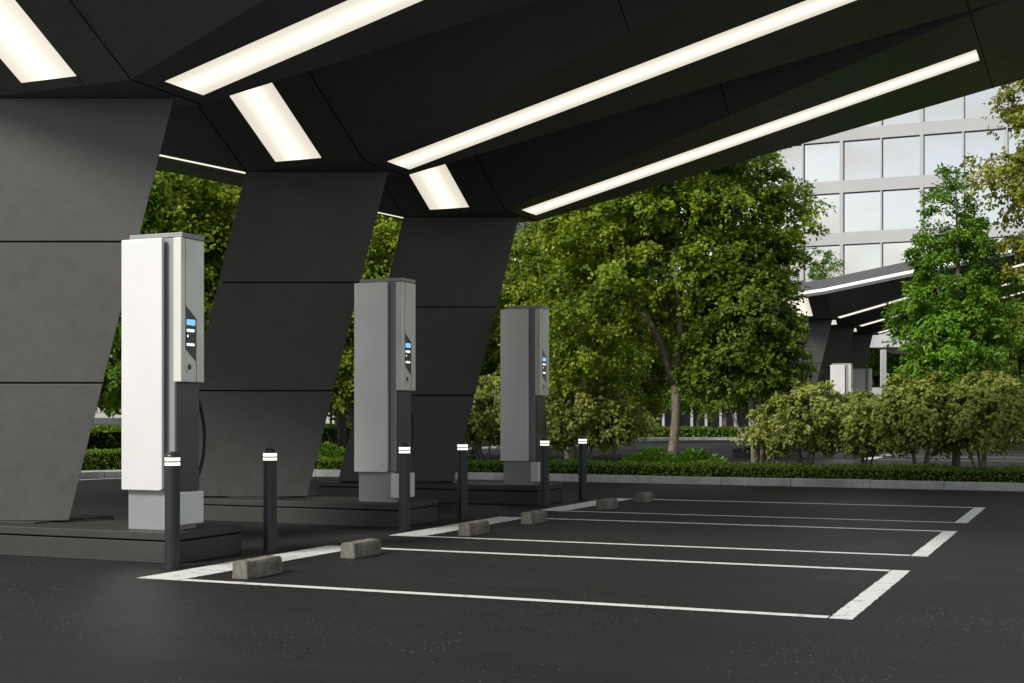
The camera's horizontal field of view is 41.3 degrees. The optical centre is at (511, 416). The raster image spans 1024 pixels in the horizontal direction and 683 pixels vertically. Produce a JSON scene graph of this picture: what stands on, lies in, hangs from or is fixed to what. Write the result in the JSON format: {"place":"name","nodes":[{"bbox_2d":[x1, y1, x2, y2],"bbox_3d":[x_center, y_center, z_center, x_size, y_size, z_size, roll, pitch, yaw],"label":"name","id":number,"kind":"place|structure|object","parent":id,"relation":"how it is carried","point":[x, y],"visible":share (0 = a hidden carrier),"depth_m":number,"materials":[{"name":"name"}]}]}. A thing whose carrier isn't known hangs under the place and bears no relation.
{"place":"outdoors","nodes":[
{"label":"outdoors","id":0,"kind":"place"},
{"bbox_2d":[81,470,121,471],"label":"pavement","id":1,"kind":"structure","parent":0,"point":[101,470],"depth_m":29.35,"materials":[{"name":"grey concrete"}]},
{"bbox_2d":[94,208,686,417],"label":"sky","id":2,"kind":"structure","parent":0,"point":[102,415],"materials":[{"name":"white"}]},
{"bbox_2d":[0,418,1023,682],"bbox_3d":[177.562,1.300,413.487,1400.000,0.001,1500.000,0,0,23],"label":"ground","id":3,"kind":"structure","parent":0,"point":[950,610],"depth_m":9.62,"materials":[{"name":"black asphalt"}]},
{"bbox_2d":[0,514,242,563],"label":"charger plinth","id":4,"kind":"structure","parent":3,"relation":"on","point":[93,537],"depth_m":12.39,"materials":[{"name":"concrete"}]},
{"bbox_2d":[122,232,205,529],"bbox_3d":[-3.124,-0.308,12.424,0.648,2.667,0.583,0,0,23],"label":"ev charger","id":5,"kind":"object","parent":4,"relation":"on","point":[162,326],"visible":0.9,"depth_m":12.19,"materials":[{"name":"white metal"}]},
{"bbox_2d":[0,0,1023,521],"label":"charging canopy","id":6,"kind":"object","parent":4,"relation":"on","point":[462,138],"visible":0.88,"depth_m":16.04,"materials":[{"name":"grey metal"}]},
{"bbox_2d":[163,451,181,568],"bbox_3d":[-2.905,0.800,11.608,0.164,0.998,0.164,0,0,23],"label":"bollard","id":7,"kind":"object","parent":3,"relation":"on","point":[172,510],"visible":1,"depth_m":11.55,"materials":[{"name":"metal"}]},
{"bbox_2d":[232,555,281,579],"bbox_3d":[-2.070,1.227,11.048,0.153,0.145,0.510,0,0,23],"label":"wheel stop","id":8,"kind":"object","parent":3,"relation":"on","point":[256,567],"visible":1,"depth_m":10.93,"materials":[{"name":"concrete"}]},
{"bbox_2d":[261,448,278,552],"bbox_3d":[-2.312,0.800,12.964,0.164,0.998,0.164,0,0,23],"label":"bollard","id":9,"kind":"object","parent":3,"relation":"on","point":[269,500],"visible":1,"depth_m":12.91,"materials":[{"name":"metal"}]},
{"bbox_2d":[204,493,438,527],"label":"charger plinth","id":10,"kind":"structure","parent":3,"relation":"on","point":[315,509],"depth_m":16.35,"materials":[{"name":"concrete"}]},
{"bbox_2d":[354,277,415,502],"bbox_3d":[-1.477,-0.308,16.386,0.648,2.667,0.583,0,0,23],"label":"ev charger","id":11,"kind":"object","parent":10,"relation":"on","point":[384,347],"visible":0.85,"depth_m":16.14,"materials":[{"name":"grey metal"}]},
{"bbox_2d":[341,538,381,558],"bbox_3d":[-1.400,1.227,12.611,0.154,0.145,0.510,0,0,23],"label":"wheel stop","id":12,"kind":"object","parent":3,"relation":"on","point":[356,549],"visible":1,"depth_m":12.47,"materials":[{"name":"concrete"}]},
{"bbox_2d":[92,424,668,448],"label":"planting bed","id":13,"kind":"object","parent":3,"relation":"on","point":[484,444],"visible":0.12,"depth_m":75.40,"materials":[{"name":"green plant"}]},
{"bbox_2d":[81,447,121,470],"bbox_3d":[-12.156,0.944,24.376,3.347,0.576,19.330,0,0,33],"label":"hedge","id":14,"kind":"object","parent":13,"relation":"on","point":[94,459],"visible":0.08,"depth_m":29.79,"materials":[{"name":"green plant"}]},
{"bbox_2d":[96,378,121,420],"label":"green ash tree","id":15,"kind":"object","parent":13,"relation":"on","point":[120,413],"depth_m":40.72,"materials":[{"name":"green plant"}]},
{"bbox_2d":[96,169,205,413],"bbox_3d":[-10.921,-3.320,34.004,6.336,9.476,6.184,0,0,37],"label":"green ash tree","id":16,"kind":"object","parent":13,"relation":"on","point":[115,372],"visible":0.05,"depth_m":33.38,"materials":[{"name":"green plant"}]},
{"bbox_2d":[99,170,241,417],"bbox_3d":[-8.808,-4.063,35.941,7.785,11.025,6.828,0,0,-27],"label":"plane tree","id":17,"kind":"object","parent":13,"relation":"on","point":[202,192],"visible":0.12,"depth_m":33.97,"materials":[{"name":"green plant"}]},
{"bbox_2d":[157,186,236,314],"bbox_3d":[-8.135,-4.063,39.414,6.828,11.025,7.785,0,0,-19],"label":"plane tree","id":18,"kind":"object","parent":13,"relation":"on","point":[211,206],"depth_m":36.83,"materials":[{"name":"green plant"}]},
{"bbox_2d":[87,423,483,452],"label":"hedge","id":19,"kind":"object","parent":13,"relation":"on","point":[105,437],"visible":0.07,"depth_m":42.92,"materials":[{"name":"green plant"}]},
{"bbox_2d":[317,441,344,460],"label":"bush","id":20,"kind":"object","parent":13,"relation":"on","point":[329,450],"visible":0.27,"depth_m":30.91,"materials":[{"name":"green plant"}]},
{"bbox_2d":[330,222,397,450],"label":"hornbeam tree","id":21,"kind":"object","parent":13,"relation":"on","point":[341,435],"depth_m":42.41,"materials":[{"name":"green plant"}]},
{"bbox_2d":[464,374,499,460],"bbox_3d":[-0.619,0.167,29.953,2.809,2.267,2.343,0,0,-11],"label":"olive shrub","id":22,"kind":"object","parent":13,"relation":"on","point":[484,421],"visible":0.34,"depth_m":29.43,"materials":[{"name":"green plant"}]},
{"bbox_2d":[330,394,749,429],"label":"fence","id":23,"kind":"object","parent":13,"relation":"on","point":[689,421],"depth_m":95.90,"materials":[{"name":"white metal"}]},
{"bbox_2d":[545,375,659,464],"bbox_3d":[1.559,0.212,28.577,2.476,2.171,2.685,0,0,-30],"label":"olive shrub","id":24,"kind":"object","parent":13,"relation":"on","point":[600,422],"visible":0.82,"depth_m":28.09,"materials":[{"name":"green plant"}]},
{"bbox_2d":[620,445,678,465],"bbox_3d":[2.888,0.895,27.982,1.523,0.590,1.232,0,0,23],"label":"bush","id":25,"kind":"object","parent":13,"relation":"on","point":[648,454],"visible":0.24,"depth_m":27.78,"materials":[{"name":"green plant"}]},
{"bbox_2d":[633,266,673,426],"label":"hornbeam tree","id":26,"kind":"object","parent":13,"relation":"on","point":[653,411],"visible":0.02,"depth_m":82.12,"materials":[{"name":"green plant"}]},
{"bbox_2d":[314,456,1023,482],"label":"hedge","id":27,"kind":"object","parent":13,"relation":"on","point":[841,471],"visible":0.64,"depth_m":25.84,"materials":[{"name":"green plant"}]},
{"bbox_2d":[503,147,836,455],"bbox_3d":[3.245,-2.939,28.322,6.894,8.574,5.096,0,0,0],"label":"maple tree","id":28,"kind":"object","parent":13,"relation":"on","point":[701,223],"visible":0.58,"depth_m":27.50,"materials":[{"name":"green plant"}]},
{"bbox_2d":[662,447,728,466],"bbox_3d":[3.717,0.907,27.557,1.457,0.564,1.179,0,0,-17],"label":"bush","id":29,"kind":"object","parent":13,"relation":"on","point":[691,454],"visible":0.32,"depth_m":27.38,"materials":[{"name":"green plant"}]},
{"bbox_2d":[656,305,747,426],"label":"green ash tree","id":30,"kind":"object","parent":13,"relation":"on","point":[687,409],"visible":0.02,"depth_m":78.22,"materials":[{"name":"green plant"}]},
{"bbox_2d":[682,350,749,429],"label":"hornbeam tree","id":31,"kind":"object","parent":13,"relation":"on","point":[716,405],"visible":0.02,"depth_m":76.15,"materials":[{"name":"green plant"}]},
{"bbox_2d":[669,214,822,467],"bbox_3d":[4.711,-1.332,27.455,2.990,5.349,3.320,0,0,0],"label":"bushy tree","id":32,"kind":"object","parent":13,"relation":"on","point":[760,348],"visible":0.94,"depth_m":26.77,"materials":[{"name":"green plant"}]},
{"bbox_2d":[740,265,797,416],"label":"hornbeam tree","id":33,"kind":"object","parent":13,"relation":"on","point":[794,276],"depth_m":79.53,"materials":[{"name":"green plant"}]},
{"bbox_2d":[730,379,862,464],"bbox_3d":[5.812,0.272,26.543,2.324,2.038,2.520,0,0,-41],"label":"olive shrub","id":34,"kind":"object","parent":13,"relation":"on","point":[792,421],"visible":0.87,"depth_m":26.18,"materials":[{"name":"green plant"}]},
{"bbox_2d":[625,425,1014,436],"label":"hedge","id":35,"kind":"object","parent":13,"relation":"on","point":[697,431],"visible":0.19,"depth_m":76.38,"materials":[{"name":"green plant"}]},
{"bbox_2d":[804,246,866,365],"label":"ash tree","id":36,"kind":"object","parent":13,"relation":"on","point":[820,268],"visible":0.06,"depth_m":80.56,"materials":[{"name":"green plant"}]},
{"bbox_2d":[815,389,905,465],"bbox_3d":[6.824,0.371,26.411,1.874,1.813,2.247,0,0,10],"label":"olive shrub","id":37,"kind":"object","parent":13,"relation":"on","point":[864,450],"visible":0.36,"depth_m":25.97,"materials":[{"name":"green plant"}]},
{"bbox_2d":[839,370,987,469],"bbox_3d":[7.694,0.212,25.756,2.685,2.171,2.476,0,0,28],"label":"olive shrub","id":38,"kind":"object","parent":13,"relation":"on","point":[915,415],"visible":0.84,"depth_m":25.23,"materials":[{"name":"green plant"}]},
{"bbox_2d":[880,162,1023,470],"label":"ash tree","id":39,"kind":"object","parent":13,"relation":"on","point":[951,323],"visible":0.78,"depth_m":25.82,"materials":[{"name":"green plant"}]},
{"bbox_2d":[928,368,1023,468],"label":"olive shrub","id":40,"kind":"object","parent":13,"relation":"on","point":[985,394],"visible":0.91,"depth_m":24.53,"materials":[{"name":"green plant"}]},
{"bbox_2d":[960,79,1023,320],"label":"linden tree","id":41,"kind":"object","parent":13,"relation":"on","point":[1014,116],"visible":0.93,"depth_m":24.76,"materials":[{"name":"green plant"}]},
{"bbox_2d":[397,443,411,530],"bbox_3d":[-1.227,0.800,15.491,0.164,0.998,0.164,0,0,23],"label":"bollard","id":42,"kind":"object","parent":3,"relation":"on","point":[404,486],"visible":1,"depth_m":15.44,"materials":[{"name":"metal"}]},
{"bbox_2d":[327,215,498,425],"bbox_3d":[-3.588,-3.264,37.501,6.603,9.352,5.792,0,0,-6],"label":"plane tree","id":43,"kind":"object","parent":3,"relation":"on","point":[380,255],"visible":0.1,"depth_m":35.94,"materials":[{"name":"green plant"}]},
{"bbox_2d":[316,479,563,504],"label":"charger plinth","id":44,"kind":"structure","parent":3,"relation":"on","point":[483,492],"depth_m":20.39,"materials":[{"name":"concrete"}]},
{"bbox_2d":[500,305,548,484],"bbox_3d":[0.239,-0.308,20.383,0.648,2.667,0.583,0,0,23],"label":"ev charger","id":45,"kind":"object","parent":44,"relation":"on","point":[524,361],"visible":0.88,"depth_m":20.14,"materials":[{"name":"grey metal"}]},
{"bbox_2d":[456,440,468,520],"bbox_3d":[-0.618,0.800,16.960,0.164,0.998,0.164,0,0,23],"label":"bollard","id":46,"kind":"object","parent":3,"relation":"on","point":[462,480],"visible":1,"depth_m":16.91,"materials":[{"name":"metal"}]},
{"bbox_2d":[458,520,489,536],"bbox_3d":[-0.417,1.227,14.899,0.154,0.145,0.510,0,0,23],"label":"wheel stop","id":47,"kind":"object","parent":3,"relation":"on","point":[473,528],"visible":1,"depth_m":14.74,"materials":[{"name":"concrete"}]},
{"bbox_2d":[326,190,678,423],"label":"tower block","id":48,"kind":"structure","parent":3,"relation":"on","point":[523,225],"depth_m":118.93,"materials":[{"name":"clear glass"}]},
{"bbox_2d":[472,222,540,453],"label":"hornbeam tree","id":49,"kind":"object","parent":3,"relation":"on","point":[508,263],"depth_m":46.08,"materials":[{"name":"green plant"}]},
{"bbox_2d":[139,545,908,619],"bbox_3d":[0.164,1.296,11.128,5.650,0.001,2.980,0,0,23],"label":"parking bay marking","id":50,"kind":"object","parent":3,"relation":"on","point":[855,606],"visible":0.85,"depth_m":10.57,"materials":[{"name":"paint"}]},
{"bbox_2d":[480,270,586,414],"bbox_3d":[0.706,-1.567,39.983,3.879,5.802,3.786,0,0,-19],"label":"green ash tree","id":51,"kind":"object","parent":3,"relation":"on","point":[491,374],"visible":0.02,"depth_m":39.43,"materials":[{"name":"green plant"}]},
{"bbox_2d":[521,510,547,524],"bbox_3d":[0.272,1.227,16.518,0.153,0.145,0.510,0,0,23],"label":"wheel stop","id":52,"kind":"object","parent":3,"relation":"on","point":[533,517],"visible":1,"depth_m":16.34,"materials":[{"name":"concrete"}]},
{"bbox_2d":[539,437,549,506],"bbox_3d":[0.471,0.800,19.496,0.164,0.998,0.164,0,0,23],"label":"bollard","id":53,"kind":"object","parent":3,"relation":"on","point":[544,472],"visible":1,"depth_m":19.44,"materials":[{"name":"metal"}]},
{"bbox_2d":[79,437,1023,490],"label":"kerb","id":54,"kind":"structure","parent":3,"relation":"on","point":[895,484],"depth_m":25.62,"materials":[{"name":"concrete"}]},
{"bbox_2d":[481,202,667,462],"bbox_3d":[1.570,-2.653,37.454,5.700,8.072,4.999,0,0,9],"label":"plane tree","id":55,"kind":"object","parent":3,"relation":"on","point":[524,247],"visible":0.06,"depth_m":36.83,"materials":[{"name":"green plant"}]},
{"bbox_2d":[577,436,587,499],"bbox_3d":[1.092,0.800,20.992,0.164,0.998,0.164,0,0,23],"label":"bollard","id":56,"kind":"object","parent":3,"relation":"on","point":[582,468],"visible":1,"depth_m":20.94,"materials":[{"name":"metal"}]},
{"bbox_2d":[596,498,617,509],"bbox_3d":[1.325,1.227,18.971,0.154,0.146,0.510,0,0,23],"label":"wheel stop","id":57,"kind":"object","parent":3,"relation":"on","point":[606,504],"visible":1,"depth_m":18.79,"materials":[{"name":"concrete"}]},
{"bbox_2d":[562,199,693,453],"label":"plane tree","id":58,"kind":"object","parent":3,"relation":"on","point":[654,361],"visible":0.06,"depth_m":45.60,"materials":[{"name":"green plant"}]},
{"bbox_2d":[634,492,652,502],"bbox_3d":[1.996,1.227,20.533,0.154,0.145,0.510,0,0,23],"label":"wheel stop","id":59,"kind":"object","parent":3,"relation":"on","point":[644,497],"visible":1,"depth_m":20.32,"materials":[{"name":"concrete"}]},
{"bbox_2d":[390,517,956,556],"bbox_3d":[1.833,1.296,15.015,5.650,0.001,3.000,0,0,23],"label":"parking bay marking","id":60,"kind":"object","parent":3,"relation":"on","point":[929,547],"visible":0.88,"depth_m":14.74,"materials":[{"name":"paint"}]},
{"bbox_2d":[541,498,984,522],"bbox_3d":[3.522,1.296,18.948,5.650,0.001,3.060,0,0,23],"label":"parking bay marking","id":61,"kind":"object","parent":3,"relation":"on","point":[970,515],"visible":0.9,"depth_m":18.84,"materials":[{"name":"paint"}]},
{"bbox_2d":[707,81,1023,408],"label":"office block","id":62,"kind":"structure","parent":3,"relation":"on","point":[872,180],"depth_m":94.52,"materials":[{"name":"white concrete"}]},
{"bbox_2d":[767,145,801,184],"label":"window","id":63,"kind":"structure","parent":62,"relation":"in","point":[793,156],"depth_m":97.23,"materials":[{"name":"white glass"}]},
{"bbox_2d":[774,247,801,282],"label":"window","id":64,"kind":"structure","parent":62,"relation":"in","point":[796,265],"depth_m":97.14,"materials":[{"name":"white glass"}]},
{"bbox_2d":[775,196,801,229],"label":"window","id":65,"kind":"structure","parent":62,"relation":"in","point":[799,223],"depth_m":97.23,"materials":[{"name":"white glass"}]},
{"bbox_2d":[804,245,839,281],"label":"window","id":66,"kind":"structure","parent":62,"relation":"in","point":[834,248],"depth_m":96.38,"materials":[{"name":"white glass"}]},
{"bbox_2d":[804,193,839,233],"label":"window","id":67,"kind":"structure","parent":62,"relation":"in","point":[832,221],"depth_m":96.19,"materials":[{"name":"white glass"}]},
{"bbox_2d":[804,142,839,182],"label":"window","id":68,"kind":"structure","parent":62,"relation":"in","point":[821,160],"depth_m":96.43,"materials":[{"name":"white glass"}]},
{"bbox_2d":[844,243,879,274],"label":"window","id":69,"kind":"structure","parent":62,"relation":"in","point":[857,257],"depth_m":95.35,"materials":[{"name":"white glass"}]},
{"bbox_2d":[844,191,879,231],"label":"window","id":70,"kind":"structure","parent":62,"relation":"in","point":[861,209],"depth_m":95.33,"materials":[{"name":"white glass"}]},
{"bbox_2d":[844,139,879,179],"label":"window","id":71,"kind":"structure","parent":62,"relation":"in","point":[861,157],"depth_m":95.33,"materials":[{"name":"white glass"}]},
{"bbox_2d":[862,121,879,126],"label":"window","id":72,"kind":"structure","parent":62,"relation":"in","point":[876,123],"depth_m":95.02,"materials":[{"name":"white glass"}]},
{"bbox_2d":[865,348,879,387],"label":"window","id":73,"kind":"structure","parent":62,"relation":"in","point":[873,358],"depth_m":95.00,"materials":[{"name":"black glass"}]},
{"bbox_2d":[887,352,907,385],"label":"window","id":74,"kind":"structure","parent":62,"relation":"in","point":[893,360],"depth_m":94.52,"materials":[{"name":"black glass"}]},
{"bbox_2d":[882,241,917,266],"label":"window","id":75,"kind":"structure","parent":62,"relation":"in","point":[892,252],"depth_m":94.45,"materials":[{"name":"white glass"}]},
{"bbox_2d":[882,188,919,229],"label":"window","id":76,"kind":"structure","parent":62,"relation":"in","point":[899,207],"depth_m":94.29,"materials":[{"name":"white glass"}]},
{"bbox_2d":[882,135,919,177],"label":"window","id":77,"kind":"structure","parent":62,"relation":"in","point":[900,155],"depth_m":94.29,"materials":[{"name":"white glass"}]},
{"bbox_2d":[882,110,919,124],"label":"window","id":78,"kind":"structure","parent":62,"relation":"in","point":[911,117],"depth_m":94.18,"materials":[{"name":"white glass"}]},
{"bbox_2d":[924,187,961,227],"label":"window","id":79,"kind":"structure","parent":62,"relation":"in","point":[935,217],"depth_m":93.19,"materials":[{"name":"white glass"}]},
{"bbox_2d":[924,132,961,174],"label":"window","id":80,"kind":"structure","parent":62,"relation":"in","point":[946,148],"depth_m":93.19,"materials":[{"name":"white glass"}]},
{"bbox_2d":[924,97,961,121],"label":"window","id":81,"kind":"structure","parent":62,"relation":"in","point":[949,110],"depth_m":93.12,"materials":[{"name":"white glass"}]},
{"bbox_2d":[964,184,1003,224],"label":"window","id":82,"kind":"structure","parent":62,"relation":"in","point":[993,215],"depth_m":92.01,"materials":[{"name":"white glass"}]},
{"bbox_2d":[964,129,1003,171],"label":"window","id":83,"kind":"structure","parent":62,"relation":"in","point":[977,143],"depth_m":92.17,"materials":[{"name":"white glass"}]},
{"bbox_2d":[964,86,1003,118],"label":"window","id":84,"kind":"structure","parent":62,"relation":"in","point":[974,107],"depth_m":92.22,"materials":[{"name":"white glass"}]},
{"bbox_2d":[970,237,1003,244],"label":"window","id":85,"kind":"structure","parent":62,"relation":"in","point":[999,238],"depth_m":91.77,"materials":[{"name":"white glass"}]},
{"bbox_2d":[1008,183,1023,222],"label":"window","id":86,"kind":"structure","parent":62,"relation":"in","point":[1010,202],"depth_m":91.45,"materials":[{"name":"white glass"}]},
{"bbox_2d":[1008,128,1023,165],"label":"window","id":87,"kind":"structure","parent":62,"relation":"in","point":[1012,149],"depth_m":91.39,"materials":[{"name":"white glass"}]},
{"bbox_2d":[1008,81,1023,113],"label":"window","id":88,"kind":"structure","parent":62,"relation":"in","point":[1021,92],"depth_m":91.27,"materials":[{"name":"white glass"}]},
{"bbox_2d":[873,330,946,393],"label":"entrance canopy","id":89,"kind":"object","parent":3,"relation":"on","point":[877,341],"visible":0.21,"depth_m":81.95,"materials":[{"name":"concrete"}]},
{"bbox_2d":[865,456,975,460],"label":"parking bay marking","id":90,"kind":"object","parent":3,"relation":"on","point":[875,457],"visible":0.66,"depth_m":41.55,"materials":[{"name":"paint"}]},
{"bbox_2d":[884,453,1018,456],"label":"parking bay marking","id":91,"kind":"object","parent":3,"relation":"on","point":[922,453],"visible":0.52,"depth_m":45.88,"materials":[{"name":"paint"}]},
{"bbox_2d":[982,229,1023,393],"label":"hornbeam tree","id":92,"kind":"object","parent":3,"relation":"on","point":[1017,327],"visible":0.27,"depth_m":60.68,"materials":[{"name":"green plant"}]},
{"bbox_2d":[468,437,704,449],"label":"path","id":93,"kind":"structure","parent":0,"point":[499,445],"depth_m":52.58,"materials":[{"name":"grey concrete"}]},
{"bbox_2d":[732,447,856,457],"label":"charger plinth","id":94,"kind":"structure","parent":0,"point":[738,452],"depth_m":42.70,"materials":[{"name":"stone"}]},
{"bbox_2d":[510,237,1023,448],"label":"charging canopy","id":95,"kind":"object","parent":94,"relation":"on","point":[845,319],"visible":0.32,"depth_m":42.35,"materials":[{"name":"metal"}]},
{"bbox_2d":[830,363,852,395],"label":"ev charger","id":96,"kind":"object","parent":94,"relation":"on","point":[841,375],"visible":0.27,"depth_m":42.19,"materials":[{"name":"white metal"}]},
{"bbox_2d":[853,368,871,393],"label":"ev charger","id":97,"kind":"object","parent":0,"point":[862,379],"visible":0.18,"depth_m":46.15,"materials":[{"name":"grey metal"}]}
]}

